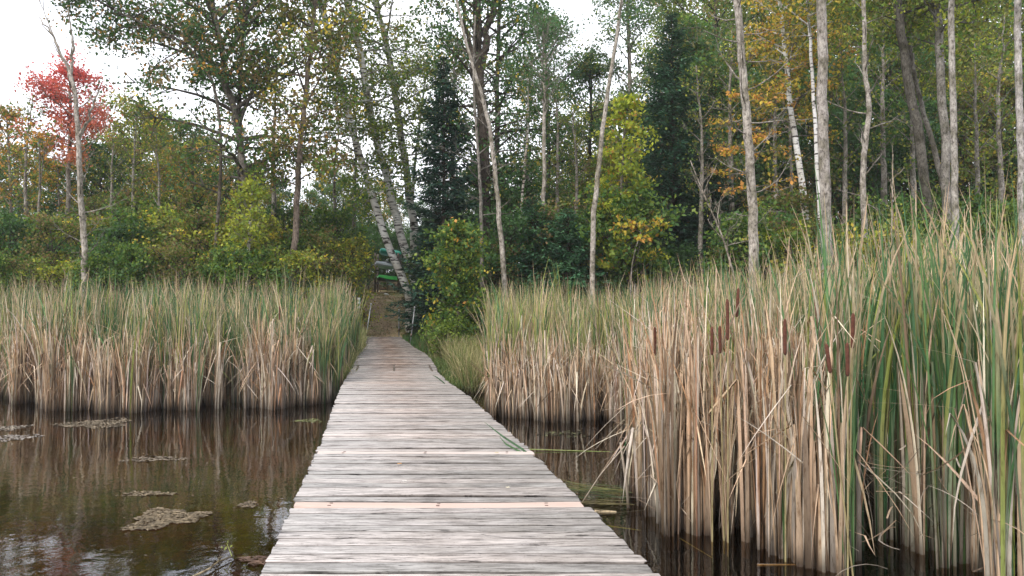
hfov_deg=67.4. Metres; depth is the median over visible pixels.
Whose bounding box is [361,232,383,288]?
leafy shrub
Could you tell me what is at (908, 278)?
cattail shoot
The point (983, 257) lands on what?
cattail shoot
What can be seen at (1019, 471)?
cattail shoot
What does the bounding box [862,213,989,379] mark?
cattail shoot
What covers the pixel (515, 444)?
cattail leaf
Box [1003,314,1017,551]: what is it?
cattail shoot
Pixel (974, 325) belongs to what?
cattail shoot
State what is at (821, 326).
cattail shoot
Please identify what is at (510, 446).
cattail leaf
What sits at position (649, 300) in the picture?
cattail shoot
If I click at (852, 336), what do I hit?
spiked cattail
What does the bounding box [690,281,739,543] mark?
spiked cattail
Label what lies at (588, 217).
leafy shrub
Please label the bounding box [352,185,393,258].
broadleaf tree
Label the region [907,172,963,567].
cattail shoot
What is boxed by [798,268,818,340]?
cattail shoot
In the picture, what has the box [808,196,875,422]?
cattail shoot
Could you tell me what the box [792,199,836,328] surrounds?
cattail shoot
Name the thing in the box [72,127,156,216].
broadleaf tree
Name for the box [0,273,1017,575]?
ground
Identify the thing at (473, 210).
broadleaf tree
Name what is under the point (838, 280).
cattail shoot
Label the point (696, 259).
leafy shrub
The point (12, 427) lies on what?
algae mat
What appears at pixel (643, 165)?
leafy shrub
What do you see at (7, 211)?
leafy shrub
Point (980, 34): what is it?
tall tree
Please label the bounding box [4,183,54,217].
broadleaf tree
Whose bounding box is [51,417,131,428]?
algae mat
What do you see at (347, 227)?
leafy shrub
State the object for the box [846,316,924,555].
cattail shoot
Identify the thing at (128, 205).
leafy shrub
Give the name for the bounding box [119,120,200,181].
broadleaf tree
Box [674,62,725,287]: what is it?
slim tree
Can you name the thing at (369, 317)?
metal pole
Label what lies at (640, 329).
cattail shoot
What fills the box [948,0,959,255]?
tree
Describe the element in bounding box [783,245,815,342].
cattail shoot
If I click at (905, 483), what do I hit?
cattail shoot
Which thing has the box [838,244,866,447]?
cattail shoot
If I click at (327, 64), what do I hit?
tree
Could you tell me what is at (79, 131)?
dead tree
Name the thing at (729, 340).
cattail shoot
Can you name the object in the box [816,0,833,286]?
tree
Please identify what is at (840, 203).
leafy shrub
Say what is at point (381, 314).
leaf litter
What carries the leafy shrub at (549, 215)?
on the ground at (230, 463)
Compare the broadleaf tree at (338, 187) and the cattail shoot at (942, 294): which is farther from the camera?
the broadleaf tree at (338, 187)
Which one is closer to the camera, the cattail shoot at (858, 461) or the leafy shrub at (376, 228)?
the cattail shoot at (858, 461)
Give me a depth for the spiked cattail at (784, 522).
5.29 m
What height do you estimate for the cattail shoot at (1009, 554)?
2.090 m
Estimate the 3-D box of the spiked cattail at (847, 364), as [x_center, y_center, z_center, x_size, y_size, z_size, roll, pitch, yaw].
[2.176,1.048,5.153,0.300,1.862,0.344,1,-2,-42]
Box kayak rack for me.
[374,253,401,292]
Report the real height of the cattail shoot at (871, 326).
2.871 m
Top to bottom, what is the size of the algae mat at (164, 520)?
0.026 m
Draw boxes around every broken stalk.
[620,442,630,524]
[750,510,752,552]
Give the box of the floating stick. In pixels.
[193,541,232,575]
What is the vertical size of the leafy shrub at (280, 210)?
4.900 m
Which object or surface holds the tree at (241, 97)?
on the ground at (230, 463)
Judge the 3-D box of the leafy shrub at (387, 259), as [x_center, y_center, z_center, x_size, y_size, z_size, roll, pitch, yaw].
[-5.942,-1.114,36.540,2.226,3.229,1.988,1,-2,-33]
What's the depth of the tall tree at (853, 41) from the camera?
44.39 m
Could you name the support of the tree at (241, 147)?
on the ground at (230, 463)
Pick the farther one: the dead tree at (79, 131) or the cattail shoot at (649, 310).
the dead tree at (79, 131)
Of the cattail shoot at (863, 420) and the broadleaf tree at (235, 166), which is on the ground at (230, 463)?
the broadleaf tree at (235, 166)
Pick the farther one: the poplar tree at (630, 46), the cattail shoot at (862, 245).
the poplar tree at (630, 46)
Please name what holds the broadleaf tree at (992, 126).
on the ground at (230, 463)
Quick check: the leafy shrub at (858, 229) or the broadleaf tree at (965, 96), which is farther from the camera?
the broadleaf tree at (965, 96)
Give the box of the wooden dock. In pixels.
[260,337,660,575]
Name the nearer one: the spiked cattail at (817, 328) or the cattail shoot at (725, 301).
the spiked cattail at (817, 328)
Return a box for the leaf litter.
[350,290,431,338]
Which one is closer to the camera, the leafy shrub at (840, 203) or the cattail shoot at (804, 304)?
the cattail shoot at (804, 304)
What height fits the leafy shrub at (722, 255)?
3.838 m
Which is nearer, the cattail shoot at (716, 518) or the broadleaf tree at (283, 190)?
the cattail shoot at (716, 518)
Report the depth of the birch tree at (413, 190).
32.01 m
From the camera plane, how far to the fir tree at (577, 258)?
23.27 m
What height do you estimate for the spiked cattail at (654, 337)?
1.820 m
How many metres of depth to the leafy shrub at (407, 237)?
36.71 m
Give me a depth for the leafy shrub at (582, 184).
31.25 m
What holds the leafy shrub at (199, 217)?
on the ground at (230, 463)
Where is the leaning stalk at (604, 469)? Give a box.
[582,446,624,501]
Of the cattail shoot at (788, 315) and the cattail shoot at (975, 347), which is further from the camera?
the cattail shoot at (788, 315)
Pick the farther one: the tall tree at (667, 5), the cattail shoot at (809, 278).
the tall tree at (667, 5)
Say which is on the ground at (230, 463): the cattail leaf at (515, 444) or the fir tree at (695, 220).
the fir tree at (695, 220)
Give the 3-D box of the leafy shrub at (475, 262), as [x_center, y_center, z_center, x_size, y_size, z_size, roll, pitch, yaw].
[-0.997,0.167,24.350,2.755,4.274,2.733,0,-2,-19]
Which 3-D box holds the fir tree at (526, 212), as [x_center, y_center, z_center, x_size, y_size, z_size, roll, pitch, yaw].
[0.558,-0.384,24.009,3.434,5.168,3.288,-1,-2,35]
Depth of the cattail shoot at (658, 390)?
6.34 m
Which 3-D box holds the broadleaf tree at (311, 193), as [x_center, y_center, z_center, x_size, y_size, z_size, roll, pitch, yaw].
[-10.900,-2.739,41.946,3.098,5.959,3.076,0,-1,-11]
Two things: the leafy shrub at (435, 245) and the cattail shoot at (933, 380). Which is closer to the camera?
the cattail shoot at (933, 380)
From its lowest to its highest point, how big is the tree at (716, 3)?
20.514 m
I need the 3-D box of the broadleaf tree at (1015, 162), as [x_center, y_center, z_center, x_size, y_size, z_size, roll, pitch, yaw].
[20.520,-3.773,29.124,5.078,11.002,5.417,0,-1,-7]
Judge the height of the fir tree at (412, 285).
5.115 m
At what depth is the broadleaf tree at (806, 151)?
32.07 m
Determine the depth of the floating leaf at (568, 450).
9.33 m
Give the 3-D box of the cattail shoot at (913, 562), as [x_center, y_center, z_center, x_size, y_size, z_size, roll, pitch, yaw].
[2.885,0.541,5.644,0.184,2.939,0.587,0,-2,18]
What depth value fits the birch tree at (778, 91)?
25.05 m
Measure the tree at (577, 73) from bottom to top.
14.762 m
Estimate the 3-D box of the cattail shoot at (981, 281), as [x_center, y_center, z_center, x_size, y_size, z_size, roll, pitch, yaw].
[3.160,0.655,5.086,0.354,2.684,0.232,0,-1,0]
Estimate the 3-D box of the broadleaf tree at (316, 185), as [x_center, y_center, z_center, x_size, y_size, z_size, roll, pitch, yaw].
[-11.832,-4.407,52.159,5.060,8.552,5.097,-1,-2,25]
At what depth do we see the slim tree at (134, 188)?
29.03 m
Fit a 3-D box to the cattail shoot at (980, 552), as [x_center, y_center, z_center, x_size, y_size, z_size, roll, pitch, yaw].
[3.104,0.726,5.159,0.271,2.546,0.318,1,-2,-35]
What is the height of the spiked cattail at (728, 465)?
1.982 m
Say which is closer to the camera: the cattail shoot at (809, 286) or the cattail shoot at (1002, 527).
the cattail shoot at (1002, 527)
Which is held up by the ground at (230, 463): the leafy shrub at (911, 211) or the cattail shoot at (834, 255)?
the leafy shrub at (911, 211)
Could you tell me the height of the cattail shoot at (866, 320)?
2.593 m
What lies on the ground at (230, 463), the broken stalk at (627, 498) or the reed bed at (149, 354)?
the reed bed at (149, 354)
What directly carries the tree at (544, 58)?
on the ground at (230, 463)
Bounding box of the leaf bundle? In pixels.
[564,481,640,513]
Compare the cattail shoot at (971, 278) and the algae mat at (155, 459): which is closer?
the cattail shoot at (971, 278)
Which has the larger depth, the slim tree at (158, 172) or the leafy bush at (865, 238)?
the slim tree at (158, 172)
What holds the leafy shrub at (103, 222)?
on the ground at (230, 463)
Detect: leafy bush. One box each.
[410,213,499,341]
[416,310,479,357]
[817,203,935,278]
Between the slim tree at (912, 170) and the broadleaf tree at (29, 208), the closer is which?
the slim tree at (912, 170)
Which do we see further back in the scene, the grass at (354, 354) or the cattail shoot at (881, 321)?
the grass at (354, 354)
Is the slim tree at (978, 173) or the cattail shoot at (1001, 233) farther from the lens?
the slim tree at (978, 173)
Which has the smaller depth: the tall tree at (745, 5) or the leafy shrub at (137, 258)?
the leafy shrub at (137, 258)
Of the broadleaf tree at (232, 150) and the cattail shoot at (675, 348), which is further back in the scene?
the broadleaf tree at (232, 150)
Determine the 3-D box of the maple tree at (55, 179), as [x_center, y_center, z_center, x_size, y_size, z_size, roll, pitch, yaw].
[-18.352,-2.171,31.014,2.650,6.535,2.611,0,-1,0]
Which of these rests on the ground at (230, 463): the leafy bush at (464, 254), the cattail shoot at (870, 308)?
the leafy bush at (464, 254)
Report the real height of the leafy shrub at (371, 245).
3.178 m
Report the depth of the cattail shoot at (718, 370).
6.25 m
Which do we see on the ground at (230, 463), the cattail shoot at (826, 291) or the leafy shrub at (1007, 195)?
the leafy shrub at (1007, 195)
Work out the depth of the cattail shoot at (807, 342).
5.77 m
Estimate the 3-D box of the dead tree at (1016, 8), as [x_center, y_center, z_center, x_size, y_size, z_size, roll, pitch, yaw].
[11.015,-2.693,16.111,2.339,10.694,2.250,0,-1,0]
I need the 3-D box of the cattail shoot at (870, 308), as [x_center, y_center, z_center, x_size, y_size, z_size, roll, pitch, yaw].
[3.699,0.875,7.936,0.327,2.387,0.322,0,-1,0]
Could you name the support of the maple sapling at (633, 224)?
on the ground at (230, 463)
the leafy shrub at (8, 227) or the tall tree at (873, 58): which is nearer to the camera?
the leafy shrub at (8, 227)
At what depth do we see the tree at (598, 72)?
36.87 m
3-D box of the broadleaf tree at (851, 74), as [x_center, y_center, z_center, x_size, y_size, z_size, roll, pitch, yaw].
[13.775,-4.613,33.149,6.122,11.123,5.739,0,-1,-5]
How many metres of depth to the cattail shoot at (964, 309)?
6.43 m
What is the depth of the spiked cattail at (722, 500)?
5.76 m
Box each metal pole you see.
[366,303,371,336]
[398,309,399,335]
[410,307,414,341]
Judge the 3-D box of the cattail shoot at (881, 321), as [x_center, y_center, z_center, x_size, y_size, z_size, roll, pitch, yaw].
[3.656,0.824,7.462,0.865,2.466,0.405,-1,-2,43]
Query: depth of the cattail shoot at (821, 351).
5.49 m
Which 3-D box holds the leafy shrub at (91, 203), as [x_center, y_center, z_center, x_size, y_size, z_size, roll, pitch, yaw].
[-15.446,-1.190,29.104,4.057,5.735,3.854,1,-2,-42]
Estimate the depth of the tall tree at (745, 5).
41.26 m
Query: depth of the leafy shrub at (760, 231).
23.92 m
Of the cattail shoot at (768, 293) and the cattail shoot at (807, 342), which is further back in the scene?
the cattail shoot at (768, 293)
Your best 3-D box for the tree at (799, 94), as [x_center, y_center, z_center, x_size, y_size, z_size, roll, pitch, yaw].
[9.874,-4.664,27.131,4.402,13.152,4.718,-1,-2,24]
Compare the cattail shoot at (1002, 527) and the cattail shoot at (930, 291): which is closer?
the cattail shoot at (1002, 527)
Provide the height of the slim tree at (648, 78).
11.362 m
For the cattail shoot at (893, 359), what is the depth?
6.06 m
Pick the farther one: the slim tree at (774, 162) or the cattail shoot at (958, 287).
the slim tree at (774, 162)
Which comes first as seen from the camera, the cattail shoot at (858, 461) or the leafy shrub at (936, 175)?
the cattail shoot at (858, 461)
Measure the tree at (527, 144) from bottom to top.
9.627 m
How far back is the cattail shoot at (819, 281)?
5.66 m
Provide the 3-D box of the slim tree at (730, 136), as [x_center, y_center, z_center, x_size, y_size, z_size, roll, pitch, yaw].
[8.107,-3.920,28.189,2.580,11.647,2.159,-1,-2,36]
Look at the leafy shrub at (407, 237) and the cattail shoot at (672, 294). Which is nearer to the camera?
the cattail shoot at (672, 294)
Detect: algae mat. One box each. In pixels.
[0,425,31,430]
[0,434,42,441]
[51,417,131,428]
[117,490,174,496]
[120,455,187,461]
[120,507,211,530]
[233,500,257,507]
[236,555,268,565]
[295,418,319,421]
[542,430,584,436]
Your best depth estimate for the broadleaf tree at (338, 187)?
39.73 m
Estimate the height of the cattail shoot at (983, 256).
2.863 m
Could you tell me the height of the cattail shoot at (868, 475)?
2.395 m
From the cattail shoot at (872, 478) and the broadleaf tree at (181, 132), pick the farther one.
the broadleaf tree at (181, 132)
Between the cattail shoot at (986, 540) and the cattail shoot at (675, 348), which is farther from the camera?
the cattail shoot at (675, 348)
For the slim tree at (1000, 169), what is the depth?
27.09 m
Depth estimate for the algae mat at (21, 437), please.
10.30 m
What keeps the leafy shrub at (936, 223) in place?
on the ground at (230, 463)
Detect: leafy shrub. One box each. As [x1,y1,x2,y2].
[0,203,31,221]
[0,204,73,308]
[0,213,26,293]
[0,246,62,300]
[0,247,37,302]
[5,205,101,297]
[11,255,93,299]
[16,206,77,281]
[29,208,124,286]
[50,217,165,298]
[52,243,144,309]
[57,185,144,292]
[71,231,163,300]
[72,185,161,298]
[88,192,192,294]
[122,196,222,297]
[124,233,229,300]
[129,189,200,274]
[134,198,245,301]
[161,219,279,294]
[164,204,225,287]
[181,239,261,306]
[187,198,236,295]
[201,209,306,298]
[208,236,305,305]
[250,244,337,312]
[252,200,310,276]
[259,226,333,296]
[273,219,363,300]
[277,196,332,249]
[288,201,369,294]
[315,232,381,329]
[319,208,361,238]
[324,236,376,302]
[341,225,378,286]
[341,232,374,285]
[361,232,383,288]
[365,221,395,286]
[368,231,407,289]
[385,231,409,282]
[399,226,422,278]
[403,223,489,321]
[435,227,515,333]
[445,143,573,296]
[461,202,554,320]
[465,240,543,314]
[488,193,599,307]
[523,181,590,275]
[546,163,623,278]
[548,204,624,309]
[559,138,670,284]
[567,170,705,308]
[581,245,640,305]
[600,130,689,279]
[624,142,740,252]
[640,241,704,303]
[656,145,762,281]
[679,240,713,285]
[680,195,818,294]
[687,156,789,265]
[690,243,746,295]
[699,199,807,285]
[721,220,820,286]
[735,156,816,225]
[744,175,843,269]
[764,206,856,287]
[768,144,878,230]
[800,163,876,227]
[806,208,900,283]
[832,140,932,211]
[841,178,949,269]
[874,200,921,223]
[887,188,942,221]
[895,200,992,269]
[901,142,985,208]
[913,179,1016,250]
[940,213,997,266]
[969,157,1017,200]
[969,192,1018,263]
[993,185,1016,210]
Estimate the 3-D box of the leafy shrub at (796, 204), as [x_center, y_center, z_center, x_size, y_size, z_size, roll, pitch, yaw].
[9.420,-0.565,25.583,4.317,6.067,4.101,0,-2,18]
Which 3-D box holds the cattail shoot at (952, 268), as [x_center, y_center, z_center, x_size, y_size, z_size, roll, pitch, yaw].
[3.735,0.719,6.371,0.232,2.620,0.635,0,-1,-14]
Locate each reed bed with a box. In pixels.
[0,262,373,420]
[464,240,1020,431]
[577,144,1023,575]
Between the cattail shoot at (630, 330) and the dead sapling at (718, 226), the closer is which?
the cattail shoot at (630, 330)
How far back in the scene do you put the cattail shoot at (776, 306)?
6.66 m
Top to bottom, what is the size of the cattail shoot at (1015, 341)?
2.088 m
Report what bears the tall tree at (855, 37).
on the ground at (230, 463)
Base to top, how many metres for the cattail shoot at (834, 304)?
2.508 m
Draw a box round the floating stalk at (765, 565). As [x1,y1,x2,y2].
[757,564,795,566]
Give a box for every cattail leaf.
[486,423,526,451]
[500,437,521,451]
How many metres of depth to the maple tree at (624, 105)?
24.33 m
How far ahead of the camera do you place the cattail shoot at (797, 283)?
7.76 m
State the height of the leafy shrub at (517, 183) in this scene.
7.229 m
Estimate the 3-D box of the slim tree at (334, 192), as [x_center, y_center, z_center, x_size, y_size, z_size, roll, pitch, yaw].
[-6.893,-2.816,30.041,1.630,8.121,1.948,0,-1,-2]
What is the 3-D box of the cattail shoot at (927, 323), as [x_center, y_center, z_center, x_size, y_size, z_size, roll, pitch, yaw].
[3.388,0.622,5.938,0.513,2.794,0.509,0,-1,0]
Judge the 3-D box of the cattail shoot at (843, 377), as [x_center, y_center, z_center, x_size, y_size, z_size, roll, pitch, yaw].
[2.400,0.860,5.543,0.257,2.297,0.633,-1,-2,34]
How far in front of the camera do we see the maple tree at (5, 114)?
30.06 m
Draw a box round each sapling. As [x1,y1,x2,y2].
[218,169,280,285]
[609,214,672,300]
[690,161,747,283]
[883,142,904,270]
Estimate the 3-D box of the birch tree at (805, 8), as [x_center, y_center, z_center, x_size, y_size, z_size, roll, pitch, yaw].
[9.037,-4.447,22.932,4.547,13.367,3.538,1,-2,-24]
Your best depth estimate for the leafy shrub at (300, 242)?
24.54 m
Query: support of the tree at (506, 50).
on the ground at (230, 463)
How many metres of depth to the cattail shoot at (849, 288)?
5.76 m
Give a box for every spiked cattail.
[277,305,289,360]
[620,319,673,526]
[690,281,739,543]
[693,321,728,554]
[703,291,741,556]
[705,307,746,553]
[770,312,786,575]
[793,304,817,408]
[793,304,858,552]
[804,319,866,575]
[825,334,855,575]
[941,300,998,452]
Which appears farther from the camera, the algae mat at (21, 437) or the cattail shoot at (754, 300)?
the algae mat at (21, 437)
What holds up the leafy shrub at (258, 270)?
on the ground at (230, 463)
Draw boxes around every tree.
[0,100,54,218]
[0,137,63,216]
[0,154,31,228]
[2,94,50,273]
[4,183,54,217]
[5,43,122,256]
[12,118,68,238]
[18,156,91,215]
[22,152,92,218]
[24,126,69,246]
[32,0,131,311]
[43,0,267,289]
[44,179,97,219]
[54,134,142,215]
[60,141,117,202]
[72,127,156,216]
[76,80,196,210]
[84,0,376,237]
[86,119,136,259]
[106,105,153,292]
[106,150,202,208]
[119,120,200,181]
[131,112,234,221]
[134,125,185,276]
[142,137,236,261]
[164,0,328,223]
[189,134,234,222]
[194,165,236,247]
[222,160,262,218]
[228,0,402,290]
[229,184,291,243]
[234,162,281,208]
[243,56,299,253]
[254,0,433,332]
[259,181,307,226]
[281,0,453,322]
[290,184,329,250]
[298,0,474,294]
[305,163,363,229]
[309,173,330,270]
[317,113,356,276]
[318,173,367,256]
[336,76,373,303]
[340,185,383,223]
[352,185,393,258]
[368,180,407,229]
[374,24,472,254]
[381,193,414,259]
[384,51,485,327]
[389,205,447,329]
[393,0,560,330]
[393,200,428,260]
[405,0,589,232]
[416,181,450,222]
[418,34,473,218]
[428,15,511,334]
[448,188,492,222]
[450,0,515,298]
[459,166,493,247]
[485,193,575,326]
[486,0,604,196]
[506,47,552,281]
[508,65,541,254]
[510,1,587,253]
[525,205,614,316]
[529,147,594,251]
[533,73,584,221]
[539,38,619,209]
[551,96,621,181]
[553,101,596,214]
[574,91,670,297]
[581,0,675,155]
[590,0,651,301]
[591,100,668,149]
[607,12,732,294]
[617,0,724,144]
[628,39,694,242]
[632,0,787,149]
[633,10,805,209]
[644,71,732,152]
[649,0,768,118]
[649,150,741,292]
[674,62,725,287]
[677,0,795,173]
[684,0,816,296]
[690,68,807,243]
[694,26,759,266]
[706,87,802,210]
[713,11,808,169]
[721,62,837,213]
[726,0,858,213]
[733,0,843,263]
[738,35,803,230]
[743,0,856,190]
[761,51,879,219]
[762,0,860,252]
[785,0,905,173]
[789,78,923,251]
[793,27,957,218]
[809,35,882,226]
[814,0,913,280]
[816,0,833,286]
[826,0,993,260]
[828,0,976,188]
[828,4,933,112]
[832,0,965,186]
[833,0,1022,255]
[841,3,917,207]
[866,89,997,211]
[867,0,1010,187]
[872,20,947,220]
[898,73,1015,215]
[901,0,1023,175]
[909,0,1023,138]
[930,46,1023,253]
[944,0,1023,177]
[945,0,1023,144]
[946,36,1015,250]
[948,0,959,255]
[961,9,1023,205]
[963,67,1023,206]
[997,0,1023,250]
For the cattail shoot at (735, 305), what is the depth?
8.21 m
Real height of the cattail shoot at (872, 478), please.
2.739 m
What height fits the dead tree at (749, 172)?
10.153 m
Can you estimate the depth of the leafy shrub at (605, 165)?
29.39 m
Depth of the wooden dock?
5.57 m
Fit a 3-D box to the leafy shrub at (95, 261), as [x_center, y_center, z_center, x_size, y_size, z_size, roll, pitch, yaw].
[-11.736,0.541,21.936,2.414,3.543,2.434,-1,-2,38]
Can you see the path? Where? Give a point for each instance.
(378, 326)
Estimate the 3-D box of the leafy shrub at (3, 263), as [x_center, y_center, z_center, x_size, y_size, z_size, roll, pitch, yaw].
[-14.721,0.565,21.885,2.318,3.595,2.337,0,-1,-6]
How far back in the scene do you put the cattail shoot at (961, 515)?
5.23 m
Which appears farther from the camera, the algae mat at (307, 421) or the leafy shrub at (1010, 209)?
the leafy shrub at (1010, 209)
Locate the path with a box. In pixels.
[360,290,405,336]
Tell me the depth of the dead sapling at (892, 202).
12.53 m
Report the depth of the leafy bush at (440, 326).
20.53 m
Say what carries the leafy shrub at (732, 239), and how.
on the ground at (230, 463)
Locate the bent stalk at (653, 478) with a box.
[651,475,690,520]
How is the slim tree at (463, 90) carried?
on the ground at (230, 463)
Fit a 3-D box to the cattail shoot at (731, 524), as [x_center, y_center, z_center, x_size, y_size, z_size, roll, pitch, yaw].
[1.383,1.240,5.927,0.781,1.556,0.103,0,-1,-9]
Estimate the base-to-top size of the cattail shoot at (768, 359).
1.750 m
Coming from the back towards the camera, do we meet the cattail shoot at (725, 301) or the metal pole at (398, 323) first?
the metal pole at (398, 323)
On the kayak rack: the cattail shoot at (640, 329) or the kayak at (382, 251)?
the kayak at (382, 251)
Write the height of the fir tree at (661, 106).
11.872 m
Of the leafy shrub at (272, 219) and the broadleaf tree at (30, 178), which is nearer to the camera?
the leafy shrub at (272, 219)
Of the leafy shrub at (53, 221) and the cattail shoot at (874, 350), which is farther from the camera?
the leafy shrub at (53, 221)
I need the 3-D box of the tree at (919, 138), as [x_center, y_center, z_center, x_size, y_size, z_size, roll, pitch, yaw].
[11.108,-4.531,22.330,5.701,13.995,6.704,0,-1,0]
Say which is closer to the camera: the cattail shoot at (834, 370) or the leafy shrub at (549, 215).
the cattail shoot at (834, 370)
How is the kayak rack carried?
on the ground at (230, 463)
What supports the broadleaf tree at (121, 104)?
on the ground at (230, 463)
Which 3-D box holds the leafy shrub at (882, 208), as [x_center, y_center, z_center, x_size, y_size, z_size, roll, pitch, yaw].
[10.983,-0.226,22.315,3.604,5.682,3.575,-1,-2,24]
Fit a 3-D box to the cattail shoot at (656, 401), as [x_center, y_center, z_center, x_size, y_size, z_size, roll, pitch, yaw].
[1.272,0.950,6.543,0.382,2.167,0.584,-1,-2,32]
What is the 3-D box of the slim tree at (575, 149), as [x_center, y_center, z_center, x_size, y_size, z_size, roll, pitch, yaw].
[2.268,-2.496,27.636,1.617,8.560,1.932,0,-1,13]
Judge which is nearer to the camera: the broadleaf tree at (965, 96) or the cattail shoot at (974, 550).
the cattail shoot at (974, 550)
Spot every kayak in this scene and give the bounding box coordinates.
[375,261,393,268]
[377,274,396,282]
[379,248,401,255]
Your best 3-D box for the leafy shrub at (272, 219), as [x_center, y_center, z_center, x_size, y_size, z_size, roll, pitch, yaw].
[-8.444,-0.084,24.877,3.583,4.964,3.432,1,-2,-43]
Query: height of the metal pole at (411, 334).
1.652 m
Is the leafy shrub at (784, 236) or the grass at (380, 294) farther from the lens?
the grass at (380, 294)
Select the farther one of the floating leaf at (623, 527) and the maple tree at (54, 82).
the maple tree at (54, 82)
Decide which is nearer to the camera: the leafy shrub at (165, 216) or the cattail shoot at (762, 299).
the cattail shoot at (762, 299)
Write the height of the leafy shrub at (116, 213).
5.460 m
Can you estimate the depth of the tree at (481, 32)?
26.93 m
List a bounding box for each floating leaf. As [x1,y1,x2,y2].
[530,449,609,451]
[608,525,640,530]
[679,538,711,557]
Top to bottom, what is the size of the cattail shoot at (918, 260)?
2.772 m
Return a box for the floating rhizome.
[594,509,616,513]
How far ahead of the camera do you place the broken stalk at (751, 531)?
5.84 m
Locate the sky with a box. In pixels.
[0,0,1022,272]
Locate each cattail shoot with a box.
[621,299,637,365]
[629,298,643,358]
[630,281,665,422]
[631,305,732,444]
[634,266,679,357]
[634,271,655,337]
[644,263,663,358]
[646,339,663,455]
[650,363,734,548]
[659,292,701,404]
[666,358,686,541]
[673,363,687,544]
[675,259,735,407]
[692,261,718,493]
[692,274,732,439]
[692,344,732,524]
[696,293,726,528]
[697,289,731,355]
[699,300,722,537]
[710,298,740,374]
[713,259,754,356]
[721,333,749,550]
[723,263,755,353]
[726,324,802,397]
[730,268,802,356]
[731,352,765,544]
[736,237,805,353]
[743,231,871,483]
[743,267,776,349]
[745,265,756,372]
[747,296,823,434]
[748,264,801,326]
[750,255,852,527]
[752,240,804,345]
[759,251,807,335]
[762,249,796,332]
[764,234,813,335]
[768,249,802,340]
[769,291,770,335]
[773,238,838,399]
[779,236,841,313]
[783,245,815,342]
[784,199,908,397]
[784,275,801,349]
[785,226,898,343]
[786,238,816,333]
[787,225,881,375]
[787,230,822,335]
[789,200,871,386]
[791,212,850,354]
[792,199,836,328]
[792,281,867,332]
[794,231,814,337]
[797,313,835,526]
[798,206,887,307]
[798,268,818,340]
[798,298,879,510]
[800,242,840,397]
[801,209,851,441]
[801,222,851,370]
[802,244,819,335]
[806,204,907,411]
[807,190,852,318]
[807,209,861,575]
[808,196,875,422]
[808,222,893,450]
[810,165,854,510]
[810,199,867,301]
[811,212,871,360]
[816,239,876,401]
[816,248,856,459]
[823,215,896,378]
[831,232,935,557]
[837,234,895,467]
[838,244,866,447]
[843,219,897,419]
[843,225,947,508]
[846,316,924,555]
[848,196,875,359]
[849,227,908,567]
[851,235,878,354]
[853,214,903,543]
[855,214,989,467]
[855,226,994,426]
[855,234,872,490]
[855,237,892,396]
[860,228,946,379]
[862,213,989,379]
[862,218,933,510]
[862,261,875,375]
[863,256,928,423]
[864,221,911,433]
[865,292,875,501]
[866,184,946,444]
[867,188,929,568]
[868,217,897,332]
[869,215,946,413]
[870,210,903,426]
[872,168,989,575]
[876,209,957,409]
[877,177,962,432]
[877,187,912,562]
[881,188,965,571]
[882,198,914,283]
[882,215,1020,378]
[883,220,952,555]
[884,169,924,568]
[888,213,922,445]
[889,213,954,558]
[897,188,926,563]
[898,249,939,527]
[899,259,1023,575]
[903,180,1011,575]
[904,224,931,300]
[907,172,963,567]
[907,231,940,351]
[908,186,1023,472]
[910,202,968,491]
[912,213,1014,492]
[913,198,976,525]
[913,298,1023,575]
[914,184,974,431]
[916,282,1008,575]
[917,213,1009,376]
[918,195,989,329]
[919,209,992,575]
[921,259,969,539]
[923,382,1010,486]
[925,207,1023,575]
[925,220,970,338]
[926,242,959,302]
[927,163,1008,575]
[927,185,1023,575]
[931,231,969,575]
[936,220,979,388]
[936,226,976,338]
[942,196,1005,287]
[945,209,971,522]
[950,272,1020,434]
[957,178,1023,429]
[958,196,1013,350]
[958,217,1006,575]
[960,248,989,430]
[963,191,1021,331]
[963,202,1016,449]
[965,297,989,575]
[967,281,1023,383]
[969,189,1000,386]
[970,205,1023,315]
[978,187,1022,520]
[990,199,1002,293]
[991,202,1023,575]
[997,211,1023,315]
[1002,310,1023,405]
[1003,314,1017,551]
[1011,395,1015,514]
[1017,198,1020,273]
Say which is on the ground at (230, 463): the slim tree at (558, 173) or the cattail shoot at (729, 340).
the slim tree at (558, 173)
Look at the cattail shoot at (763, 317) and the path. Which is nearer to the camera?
the cattail shoot at (763, 317)
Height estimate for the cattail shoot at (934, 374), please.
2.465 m
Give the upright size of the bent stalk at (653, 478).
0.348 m
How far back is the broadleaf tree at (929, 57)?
33.41 m
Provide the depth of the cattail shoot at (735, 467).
6.07 m
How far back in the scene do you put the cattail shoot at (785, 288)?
6.72 m
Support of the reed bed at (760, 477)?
on the ground at (230, 463)
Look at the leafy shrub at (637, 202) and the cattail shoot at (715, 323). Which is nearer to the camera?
the cattail shoot at (715, 323)
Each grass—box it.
[343,325,370,381]
[351,291,413,336]
[402,313,463,354]
[415,327,479,356]
[422,326,489,393]
[426,353,470,393]
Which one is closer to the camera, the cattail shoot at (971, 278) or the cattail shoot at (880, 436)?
the cattail shoot at (880, 436)

